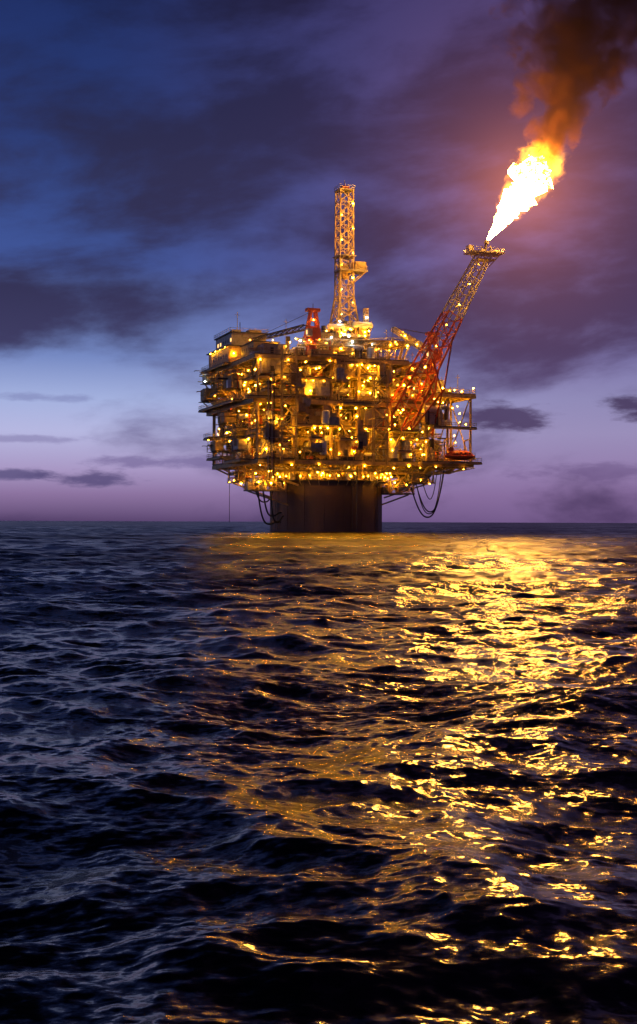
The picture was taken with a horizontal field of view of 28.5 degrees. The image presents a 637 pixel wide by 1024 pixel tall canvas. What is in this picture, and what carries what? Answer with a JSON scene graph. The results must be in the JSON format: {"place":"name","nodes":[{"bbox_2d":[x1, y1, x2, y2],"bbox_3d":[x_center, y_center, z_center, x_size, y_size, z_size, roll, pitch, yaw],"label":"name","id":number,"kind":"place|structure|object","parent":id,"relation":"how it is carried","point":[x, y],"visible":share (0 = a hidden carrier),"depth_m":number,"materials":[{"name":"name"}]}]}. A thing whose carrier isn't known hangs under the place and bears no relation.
{"place":"outdoors","nodes":[
{"label":"outdoors","id":0,"kind":"place"},
{"bbox_2d":[0,521,636,1023],"bbox_3d":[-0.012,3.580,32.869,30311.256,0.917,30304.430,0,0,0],"label":"sea","id":1,"kind":"structure","parent":0,"point":[254,773],"depth_m":16.27,"materials":[{"name":"blue liquid"}]},
{"bbox_2d":[194,180,504,531],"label":"oil platform","id":2,"kind":"structure","parent":1,"relation":"in","point":[321,431],"depth_m":385.48,"materials":[{"name":"yellow paint"}]},
{"bbox_2d":[444,448,474,459],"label":"lifeboat","id":3,"kind":"object","parent":2,"relation":"hanging from","point":[458,454],"visible":1,"depth_m":384.37,"materials":[{"name":"red paint"}]},
{"bbox_2d":[487,155,552,239],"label":"flare flame","id":4,"kind":"object","parent":2,"relation":"on","point":[530,176],"visible":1,"depth_m":390.95,"materials":[{"name":"white"}]},
{"bbox_2d":[0,0,636,522],"label":"sky","id":5,"kind":"structure","parent":0,"point":[170,170],"materials":[{"name":"purple"}]}
]}

